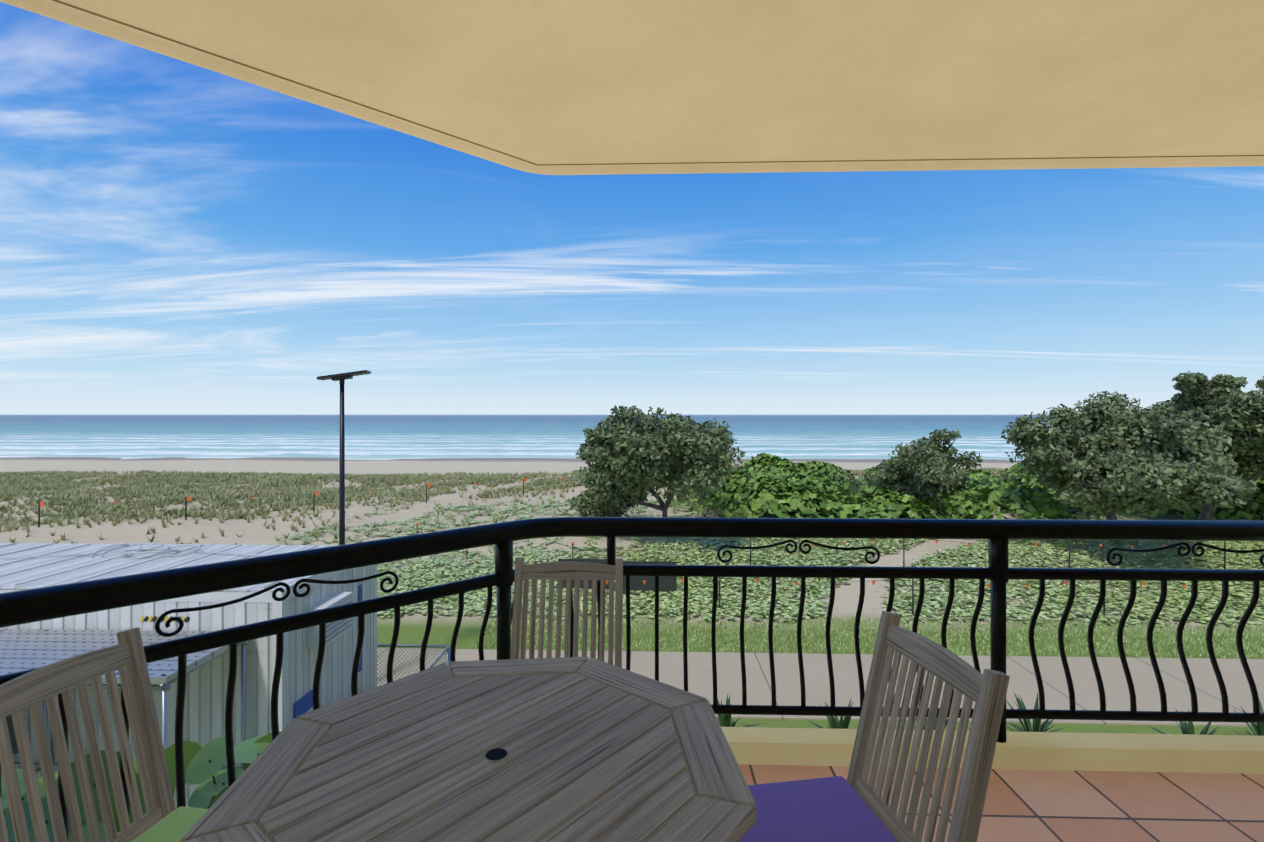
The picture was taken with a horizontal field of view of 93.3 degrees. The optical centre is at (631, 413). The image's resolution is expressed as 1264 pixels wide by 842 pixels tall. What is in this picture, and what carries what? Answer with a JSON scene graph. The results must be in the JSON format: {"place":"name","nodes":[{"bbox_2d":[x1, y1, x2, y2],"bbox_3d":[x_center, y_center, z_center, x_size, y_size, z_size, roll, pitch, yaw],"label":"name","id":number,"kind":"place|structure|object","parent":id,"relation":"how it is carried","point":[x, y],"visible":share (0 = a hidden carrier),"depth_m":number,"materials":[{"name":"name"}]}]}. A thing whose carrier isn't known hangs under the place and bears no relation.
{"place":"outdoors","nodes":[
{"label":"outdoors","id":0,"kind":"place"},
{"bbox_2d":[0,589,271,804],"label":"container walls","id":1,"kind":"structure","parent":0,"point":[205,705],"depth_m":7.13,"materials":[{"name":"white metal"}]},
{"bbox_2d":[0,543,336,591],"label":"metal roof","id":2,"kind":"structure","parent":1,"relation":"on","point":[6,581],"depth_m":8.50,"materials":[{"name":"white metal"}]},
{"bbox_2d":[288,565,372,723],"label":"container end wall","id":3,"kind":"structure","parent":0,"point":[336,673],"depth_m":8.23,"materials":[{"name":"white metal"}]},
{"bbox_2d":[0,415,1072,460],"bbox_3d":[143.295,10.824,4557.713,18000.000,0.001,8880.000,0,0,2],"label":"sea","id":4,"kind":"structure","parent":0,"point":[378,437],"depth_m":299.40,"materials":[{"name":"blue liquid"}]},
{"bbox_2d":[0,467,1256,562],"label":"dune grass","id":5,"kind":"structure","parent":0,"point":[68,487],"depth_m":41.79,"materials":[{"name":"green plant"}]},
{"bbox_2d":[0,457,1263,735],"bbox_3d":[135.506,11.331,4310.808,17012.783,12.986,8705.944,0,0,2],"label":"ground","id":6,"kind":"structure","parent":0,"point":[414,623],"depth_m":25.31,"materials":[{"name":"beige sand"}]},
{"bbox_2d":[15,630,248,772],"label":"scaffold tubes","id":7,"kind":"object","parent":6,"relation":"on","point":[163,687],"visible":0.31,"depth_m":6.99},
{"bbox_2d":[0,629,237,683],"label":"scaffold deck","id":8,"kind":"structure","parent":7,"relation":"on","point":[23,649],"depth_m":6.58,"materials":[{"name":"metal"}]},
{"bbox_2d":[1,732,279,841],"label":"sea grape","id":9,"kind":"object","parent":6,"relation":"on","point":[200,769],"depth_m":2.51,"materials":[{"name":"green plant"}]},
{"bbox_2d":[0,564,376,807],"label":"container frame","id":10,"kind":"object","parent":6,"relation":"on","point":[279,609],"visible":0.23,"depth_m":7.12,"materials":[{"name":"white metal"}]},
{"bbox_2d":[6,715,18,753],"bbox_3d":[-7.862,3.774,7.196,0.950,0.620,0.030,0,0,2],"label":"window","id":11,"kind":"structure","parent":10,"relation":"attached to","point":[12,734],"depth_m":7.17,"materials":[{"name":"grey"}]},
{"bbox_2d":[0,542,266,560],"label":"roof hose","id":12,"kind":"object","parent":10,"relation":"on","point":[163,550],"visible":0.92,"depth_m":8.83,"materials":[{"name":"grey"}]},
{"bbox_2d":[0,543,317,587],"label":"roof ribs","id":13,"kind":"object","parent":10,"relation":"on","point":[128,566],"visible":0.58,"depth_m":8.54,"materials":[{"name":"metal"}]},
{"bbox_2d":[139,616,188,622],"bbox_3d":[-5.588,2.454,7.136,0.615,0.073,0.006,0,0,2],"label":"hazard label","id":14,"kind":"object","parent":10,"relation":"attached to","point":[156,618],"visible":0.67,"depth_m":7.14,"materials":[{"name":"yellow"}]},
{"bbox_2d":[294,584,361,718],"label":"blue signs","id":15,"kind":"object","parent":10,"relation":"attached to","point":[303,705],"visible":0.57,"depth_m":7.58,"materials":[{"name":"blue"}]},
{"bbox_2d":[307,592,352,647],"bbox_3d":[-4.035,2.744,7.995,0.220,0.500,0.750,0,0,2],"label":"ac unit","id":16,"kind":"object","parent":10,"relation":"attached to","point":[335,599],"visible":0.43,"depth_m":7.86,"materials":[{"name":"white metal"}]},
{"bbox_2d":[326,596,351,641],"bbox_3d":[-3.920,2.739,7.992,0.032,0.414,0.620,0,0,2],"label":"louver vent","id":17,"kind":"object","parent":16,"relation":"attached to","point":[338,623],"visible":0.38,"depth_m":7.95,"materials":[{"name":"grey metal"}]},
{"bbox_2d":[317,370,370,544],"bbox_3d":[-5.855,2.469,12.155,0.946,6.709,0.360,0,0,-10],"label":"street light","id":18,"kind":"object","parent":6,"relation":"on","point":[341,378],"visible":0.48,"depth_m":12.12,"materials":[{"name":"black metal"}]},
{"bbox_2d":[377,644,449,668],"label":"fence frames","id":19,"kind":"structure","parent":6,"relation":"on","point":[447,648],"depth_m":9.55,"materials":[{"name":"grey metal"}]},
{"bbox_2d":[377,647,446,686],"bbox_3d":[-4.266,4.714,4.796,2.360,1.980,9.610,0,0,2],"label":"fence","id":20,"kind":"object","parent":19,"relation":"attached to","point":[407,661],"visible":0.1,"depth_m":9.58,"materials":[{"name":"grey metal"}]},
{"bbox_2d":[569,471,652,516],"bbox_3d":[-0.830,3.946,27.707,3.818,2.988,4.527,0,0,2],"label":"bush","id":21,"kind":"object","parent":6,"relation":"on","point":[592,503],"depth_m":26.15,"materials":[{"name":"green plant"}]},
{"bbox_2d":[558,559,676,592],"bbox_3d":[-0.484,5.180,19.089,3.804,1.016,0.209,0,0,8],"label":"sign","id":22,"kind":"object","parent":6,"relation":"on","point":[665,584],"visible":0.32,"depth_m":18.95,"materials":[{"name":"grey"}]},
{"bbox_2d":[2,478,1263,615],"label":"fence posts","id":23,"kind":"object","parent":6,"relation":"on","point":[426,494],"visible":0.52,"depth_m":21.25,"materials":[{"name":"orange wood"}]},
{"bbox_2d":[40,478,1263,588],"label":"orange flags","id":24,"kind":"object","parent":23,"relation":"attached to","point":[572,543],"visible":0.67,"depth_m":20.77,"materials":[{"name":"orange fabric"}]},
{"bbox_2d":[575,405,745,538],"bbox_3d":[1.075,2.556,25.242,7.636,5.779,8.499,0,0,2],"label":"tree","id":25,"kind":"object","parent":6,"relation":"on","point":[635,441],"depth_m":22.88,"materials":[{"name":"green plant"}]},
{"bbox_2d":[267,496,1263,626],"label":"creeper","id":26,"kind":"object","parent":6,"relation":"on","point":[754,606],"visible":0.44,"depth_m":20.41,"materials":[{"name":"green plant"}]},
{"bbox_2d":[862,429,982,518],"bbox_3d":[14.338,3.139,29.090,5.299,4.901,6.303,0,0,2],"label":"tree","id":27,"kind":"object","parent":6,"relation":"on","point":[930,457],"depth_m":28.82,"materials":[{"name":"green plant"}]},
{"bbox_2d":[662,453,1263,549],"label":"shrubs","id":28,"kind":"object","parent":6,"relation":"on","point":[771,486],"visible":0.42,"depth_m":27.92,"materials":[{"name":"green plant"}]},
{"bbox_2d":[712,693,1263,735],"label":"plants","id":29,"kind":"object","parent":6,"relation":"on","point":[836,723],"visible":0.19,"depth_m":10.47,"materials":[{"name":"green plant"}]},
{"bbox_2d":[1001,397,1258,544],"bbox_3d":[18.986,2.410,22.440,8.409,6.074,8.852,0,0,2],"label":"tree","id":30,"kind":"object","parent":6,"relation":"on","point":[1175,462],"depth_m":21.88,"materials":[{"name":"green plant"}]},
{"bbox_2d":[1066,371,1263,519],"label":"tree","id":31,"kind":"object","parent":6,"relation":"on","point":[1227,397],"depth_m":24.56,"materials":[{"name":"green plant"}]},
{"bbox_2d":[1232,376,1263,477],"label":"tree","id":32,"kind":"object","parent":6,"relation":"on","point":[1259,384],"depth_m":27.51,"materials":[{"name":"green plant"}]},
{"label":"building walls","id":33,"kind":"object","parent":6,"relation":"on","visible":0},
{"bbox_2d":[41,0,1263,166],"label":"soffit slab","id":34,"kind":"structure","parent":33,"relation":"attached to","point":[595,81],"depth_m":1.98,"materials":[{"name":"beige paint"}]},
{"bbox_2d":[0,0,1263,174],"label":"ceiling edge","id":35,"kind":"object","parent":34,"relation":"attached to","point":[40,7],"visible":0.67,"depth_m":2.66,"materials":[{"name":"beige paint"}]},
{"bbox_2d":[52,0,1263,165],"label":"ceiling groove","id":36,"kind":"object","parent":34,"relation":"in","point":[122,23],"visible":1,"depth_m":2.62},
{"label":"slab","id":37,"kind":"object","parent":33,"relation":"on","visible":0},
{"bbox_2d":[678,727,1263,773],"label":"kerb","id":38,"kind":"structure","parent":37,"relation":"on","point":[1192,753],"depth_m":2.54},
{"bbox_2d":[0,517,1263,839],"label":"railing","id":39,"kind":"object","parent":38,"relation":"on","point":[84,597],"visible":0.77,"depth_m":2.55,"materials":[{"name":"metal"}]},
{"bbox_2d":[0,2,1263,414],"label":"sky","id":40,"kind":"structure","parent":0,"point":[178,237],"materials":[{"name":"blue"}]},
{"bbox_2d":[377,648,1263,726],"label":"path","id":41,"kind":"structure","parent":0,"point":[1020,671],"depth_m":13.02,"materials":[{"name":"grey concrete"}]},
{"bbox_2d":[471,615,1263,657],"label":"lawn","id":42,"kind":"structure","parent":0,"point":[1110,640],"depth_m":15.54,"materials":[{"name":"green plant"}]},
{"bbox_2d":[686,764,1263,841],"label":"balcony floor","id":43,"kind":"structure","parent":0,"point":[1063,806],"depth_m":2.30,"materials":[{"name":"tile"}]},
{"bbox_2d":[0,627,175,841],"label":"chair","id":44,"kind":"object","parent":43,"relation":"on","point":[49,683],"visible":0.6,"depth_m":1.42,"materials":[{"name":"grey wood"}]},
{"bbox_2d":[131,806,207,841],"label":"chair cushion","id":45,"kind":"object","parent":44,"relation":"on","point":[177,824],"visible":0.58,"depth_m":1.47,"materials":[{"name":"green fabric"}]},
{"bbox_2d":[181,657,755,841],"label":"table","id":46,"kind":"object","parent":43,"relation":"on","point":[596,749],"visible":1,"depth_m":1.29,"materials":[{"name":"grey wood"}]},
{"bbox_2d":[485,748,506,759],"bbox_3d":[-0.303,0.761,1.334,0.048,0.001,0.048,0,0,2],"label":"umbrella hole","id":47,"kind":"object","parent":46,"relation":"in","point":[497,754],"visible":1,"depth_m":1.33,"materials":[{"name":"black"}]},
{"bbox_2d":[511,557,622,667],"bbox_3d":[-0.255,1.039,2.082,0.440,0.951,0.584,0,0,2],"label":"chair","id":48,"kind":"object","parent":43,"relation":"on","point":[568,571],"visible":0.29,"depth_m":2.30,"materials":[{"name":"grey wood"}]},
{"bbox_2d":[847,611,1009,841],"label":"chair","id":49,"kind":"object","parent":43,"relation":"on","point":[986,691],"visible":0.71,"depth_m":1.46,"materials":[{"name":"grey wood"}]},
{"bbox_2d":[739,776,897,841],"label":"chair cushion","id":50,"kind":"object","parent":49,"relation":"on","point":[832,809],"visible":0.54,"depth_m":1.51,"materials":[{"name":"purple fabric"}]}
]}

